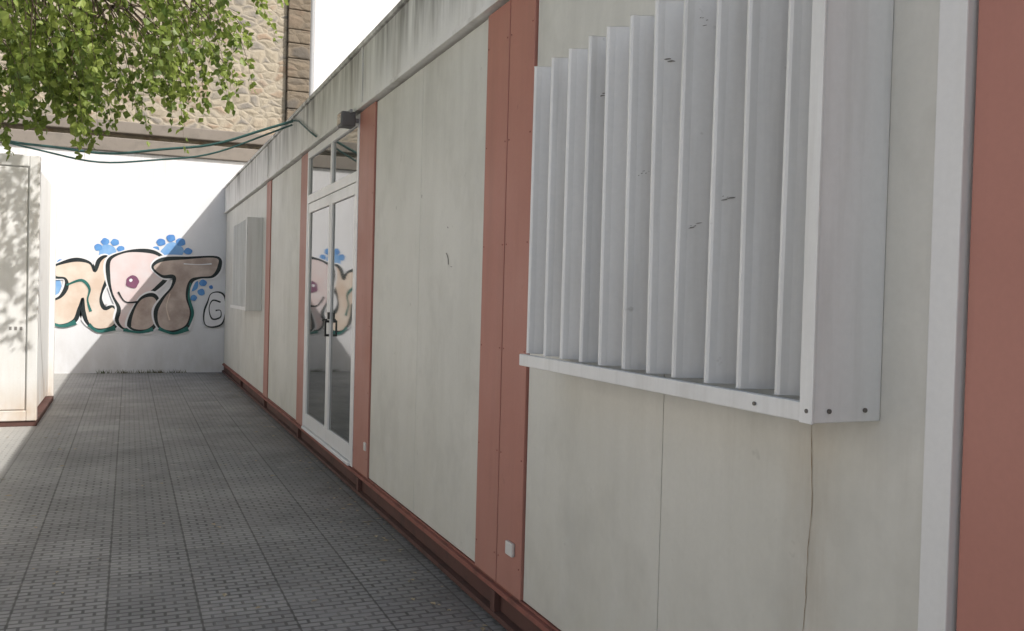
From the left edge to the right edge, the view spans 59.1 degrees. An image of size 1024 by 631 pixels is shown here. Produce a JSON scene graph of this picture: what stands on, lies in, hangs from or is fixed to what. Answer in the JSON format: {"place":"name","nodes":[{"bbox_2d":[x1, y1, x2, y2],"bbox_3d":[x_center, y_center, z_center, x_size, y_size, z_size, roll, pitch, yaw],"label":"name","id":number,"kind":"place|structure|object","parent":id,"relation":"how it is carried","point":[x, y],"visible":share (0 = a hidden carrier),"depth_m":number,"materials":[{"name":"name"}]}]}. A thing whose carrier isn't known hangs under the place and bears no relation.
{"place":"outdoors","nodes":[
{"label":"outdoors","id":0,"kind":"place"},
{"bbox_2d":[230,305,244,309],"bbox_3d":[-3.862,-0.115,12.743,0.022,0.045,1.924,1,1,-23],"label":"frame bottom rail","id":1,"kind":"object","parent":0,"point":[237,307],"visible":1,"depth_m":12.70,"materials":[{"name":"grey metal"}]},
{"bbox_2d":[0,372,506,630],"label":"pavement","id":2,"kind":"structure","parent":0,"point":[183,568],"depth_m":5.64,"materials":[{"name":"tile"}]},
{"bbox_2d":[0,153,56,426],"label":"storage container","id":3,"kind":"object","parent":2,"relation":"on","point":[28,205],"visible":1,"depth_m":9.52,"materials":[{"name":"white metal"}]},
{"bbox_2d":[0,166,27,409],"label":"door panels","id":4,"kind":"structure","parent":3,"relation":"in","point":[13,180],"depth_m":9.48,"materials":[{"name":"white paint"}]},
{"bbox_2d":[96,369,185,373],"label":"weeds","id":5,"kind":"object","parent":2,"relation":"on","point":[103,372],"visible":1,"depth_m":15.91,"materials":[{"name":"green plant"}]},
{"bbox_2d":[0,0,288,160],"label":"birch tree","id":6,"kind":"object","parent":2,"relation":"on","point":[30,64],"visible":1,"depth_m":6.75,"materials":[{"name":"green plant"}]},
{"bbox_2d":[6,373,486,630],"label":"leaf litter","id":7,"kind":"object","parent":2,"relation":"on","point":[225,594],"visible":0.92,"depth_m":5.75,"materials":[{"name":"brown plant"}]},
{"bbox_2d":[222,367,541,630],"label":"base channel web","id":8,"kind":"object","parent":2,"relation":"on","point":[508,616],"visible":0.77,"depth_m":5.41},
{"bbox_2d":[240,380,499,611],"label":"channel lugs","id":9,"kind":"object","parent":8,"relation":"on","point":[494,601],"visible":0.8,"depth_m":4.22,"materials":[{"name":"metal"}]},
{"bbox_2d":[223,363,560,630],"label":"base seal","id":10,"kind":"object","parent":8,"relation":"on","point":[532,610],"visible":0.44,"depth_m":4.92,"materials":[{"name":"metal"}]},
{"bbox_2d":[222,364,553,630],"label":"base channel","id":11,"kind":"object","parent":2,"relation":"on","point":[517,605],"visible":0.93,"depth_m":4.95,"materials":[{"name":"metal"}]},
{"bbox_2d":[308,0,399,91],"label":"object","id":12,"kind":"structure","parent":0,"point":[343,29],"depth_m":18.78,"materials":[{"name":"white"}]},
{"bbox_2d":[519,354,799,420],"bbox_3d":[0.354,0.196,2.795,0.022,0.045,1.624,1,1,-23],"label":"frame bottom rail","id":13,"kind":"object","parent":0,"point":[782,407],"visible":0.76,"depth_m":2.52,"materials":[{"name":"white metal"}]},
{"label":"ground","id":14,"kind":"structure","parent":0,"visible":0},
{"bbox_2d":[0,143,246,373],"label":"perimeter wall","id":15,"kind":"structure","parent":14,"relation":"on","point":[139,204],"depth_m":15.85,"materials":[{"name":"white paint"}]},
{"bbox_2d":[0,128,257,161],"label":"wall coping","id":16,"kind":"object","parent":15,"relation":"on","point":[113,144],"depth_m":15.71,"materials":[{"name":"beige concrete"}]},
{"bbox_2d":[55,235,224,334],"bbox_3d":[-6.587,-0.555,15.829,3.040,1.779,0.022,1,1,-23],"label":"graffiti","id":17,"kind":"object","parent":15,"relation":"attached to","point":[135,280],"visible":0.88,"depth_m":15.84,"materials":[{"name":"multicoloured paint"}]},
{"bbox_2d":[0,0,287,149],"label":"stone front","id":18,"kind":"object","parent":14,"relation":"on","point":[264,107],"visible":0.18,"depth_m":17.86,"materials":[{"name":"beige stone"}]},
{"bbox_2d":[1,111,272,146],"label":"stone base ledge","id":19,"kind":"object","parent":18,"relation":"attached to","point":[161,131],"depth_m":17.20,"materials":[{"name":"beige stone"}]},
{"bbox_2d":[285,0,310,121],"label":"corner pier","id":20,"kind":"structure","parent":14,"relation":"on","point":[298,54],"depth_m":18.22,"materials":[{"name":"stone"}]},
{"bbox_2d":[309,0,314,95],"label":"downpipe","id":21,"kind":"object","parent":20,"relation":"attached to","point":[312,24],"visible":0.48,"depth_m":18.43,"materials":[{"name":"grey metal"}]},
{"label":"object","id":22,"kind":"object","parent":14,"relation":"on","visible":0},
{"bbox_2d":[301,114,359,466],"bbox_3d":[-1.613,-0.219,7.899,0.085,2.705,2.150,1,1,-23],"label":"double glass door","id":23,"kind":"structure","parent":22,"relation":"attached to","point":[330,287],"depth_m":7.79,"materials":[{"name":"white metal"}]},
{"bbox_2d":[224,0,939,630],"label":"wall panels","id":24,"kind":"object","parent":22,"relation":"attached to","point":[652,512],"visible":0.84,"depth_m":3.22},
{"bbox_2d":[246,217,262,310],"bbox_3d":[-3.383,-0.675,11.868,0.195,1.225,0.022,1,1,-23],"label":"frame end board","id":25,"kind":"object","parent":24,"relation":"attached to","point":[254,261],"visible":1,"depth_m":11.86,"materials":[{"name":"grey metal"}]},
{"bbox_2d":[245,217,247,310],"bbox_3d":[-3.480,-0.677,11.835,0.007,1.229,0.042,1,1,-23],"label":"frame end lip","id":26,"kind":"object","parent":25,"relation":"attached to","point":[246,265],"visible":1,"depth_m":11.82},
{"bbox_2d":[224,0,509,212],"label":"fascia drip edge","id":27,"kind":"object","parent":24,"relation":"on","point":[478,18],"visible":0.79,"depth_m":5.63,"materials":[{"name":"metal"}]},
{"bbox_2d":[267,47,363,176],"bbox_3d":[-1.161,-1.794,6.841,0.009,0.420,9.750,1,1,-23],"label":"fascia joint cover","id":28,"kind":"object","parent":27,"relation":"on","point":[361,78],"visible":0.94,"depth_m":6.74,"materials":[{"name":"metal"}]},
{"bbox_2d":[263,0,1023,630],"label":"red posts","id":29,"kind":"object","parent":24,"relation":"attached to","point":[991,570],"visible":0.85,"depth_m":3.93,"materials":[{"name":"metal"}]},
{"bbox_2d":[300,20,532,570],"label":"post rivets","id":30,"kind":"object","parent":29,"relation":"attached to","point":[483,247],"visible":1,"depth_m":4.19,"materials":[{"name":"metal"}]},
{"bbox_2d":[505,540,514,557],"bbox_3d":[-0.010,1.044,4.046,0.017,0.060,0.075,1,1,-23],"label":"socket box","id":31,"kind":"object","parent":29,"relation":"attached to","point":[509,548],"visible":1,"depth_m":4.03,"materials":[{"name":"grey plastic"}]},
{"bbox_2d":[803,426,811,626],"bbox_3d":[0.750,0.784,2.315,0.001,1.062,0.025,1,1,-23],"label":"surface mark","id":32,"kind":"object","parent":24,"relation":"attached to","point":[810,522],"visible":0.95,"depth_m":2.31,"materials":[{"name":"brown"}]},
{"bbox_2d":[813,0,893,423],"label":"frame end board","id":33,"kind":"object","parent":24,"relation":"attached to","point":[856,127],"visible":1,"depth_m":2.05,"materials":[{"name":"grey metal"}]},
{"bbox_2d":[799,0,826,424],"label":"frame end lip","id":34,"kind":"object","parent":33,"relation":"attached to","point":[813,195],"visible":1,"depth_m":2.02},
{"bbox_2d":[827,408,867,413],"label":"screws","id":35,"kind":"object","parent":33,"relation":"attached to","point":[865,410],"depth_m":2.03,"materials":[{"name":"grey metal"}]},
{"bbox_2d":[918,0,978,630],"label":"white corner trim","id":36,"kind":"structure","parent":24,"relation":"attached to","point":[949,281],"depth_m":1.89,"materials":[{"name":"white metal"}]},
{"bbox_3d":[0.687,-1.906,7.370,3.640,0.130,21.140,1,1,-23],"label":"roof deck","id":37,"kind":"object","parent":22,"relation":"on","visible":0},
{"bbox_2d":[225,146,267,210],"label":"fascia panel","id":38,"kind":"structure","parent":37,"relation":"attached to","point":[249,177],"depth_m":13.28,"materials":[{"name":"metal"}]},
{"bbox_2d":[268,50,360,176],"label":"fascia panel","id":39,"kind":"structure","parent":37,"relation":"attached to","point":[336,95],"depth_m":8.26,"materials":[{"name":"metal"}]},
{"bbox_2d":[9,124,292,162],"bbox_3d":[-3.905,-1.836,9.560,3.145,0.476,0.019,1,1,-2],"label":"overhead cable","id":40,"kind":"object","parent":39,"relation":"attached to","point":[155,159],"visible":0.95,"depth_m":9.56,"materials":[{"name":"teal plastic"}]},
{"bbox_2d":[10,120,293,154],"bbox_3d":[-3.814,-1.895,9.543,3.005,0.421,0.027,1,1,0],"label":"overhead cable","id":41,"kind":"object","parent":39,"relation":"attached to","point":[163,149],"visible":0.94,"depth_m":9.54,"materials":[{"name":"teal plastic"}]},
{"bbox_2d":[292,119,316,136],"bbox_3d":[-2.063,-1.855,8.928,0.023,0.395,1.354,1,1,-23],"label":"cable drop","id":42,"kind":"object","parent":39,"relation":"attached to","point":[306,128],"visible":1,"depth_m":8.77,"materials":[{"name":"grey metal"}]},
{"bbox_2d":[337,109,358,128],"bbox_3d":[-1.242,-1.494,6.881,0.152,0.125,0.170,1,1,-23],"label":"floodlight","id":43,"kind":"object","parent":39,"relation":"attached to","point":[347,120],"visible":1,"depth_m":6.82,"materials":[{"name":"grey metal"}]},
{"bbox_2d":[224,0,408,187],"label":"fascia coping","id":44,"kind":"object","parent":37,"relation":"on","point":[390,15],"visible":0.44,"depth_m":7.48,"materials":[{"name":"metal"}]},
{"bbox_2d":[362,0,490,101],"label":"fascia panel","id":45,"kind":"structure","parent":37,"relation":"attached to","point":[407,34],"depth_m":5.63,"materials":[{"name":"metal"}]},
{"bbox_3d":[0.451,0.213,2.822,0.176,0.006,1.598,1,1,-23],"label":"frame bottom","id":46,"kind":"object","parent":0,"visible":0},
{"bbox_2d":[526,0,812,394],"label":"vertical slats","id":47,"kind":"object","parent":46,"relation":"on","point":[628,269],"visible":0.98,"depth_m":2.58,"materials":[{"name":"white metal"}]},
{"bbox_2d":[600,17,734,228],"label":"slat scuffs","id":48,"kind":"object","parent":47,"relation":"attached to","point":[648,171],"visible":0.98,"depth_m":2.57,"materials":[{"name":"grey"}]},
{"bbox_3d":[-3.766,-0.097,12.771,0.176,0.006,1.898,1,1,-23],"label":"frame bottom","id":49,"kind":"object","parent":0,"visible":0},
{"bbox_2d":[232,219,246,305],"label":"vertical slats","id":50,"kind":"object","parent":49,"relation":"on","point":[239,265],"visible":0.62,"depth_m":12.86,"materials":[{"name":"white metal"}]}
]}

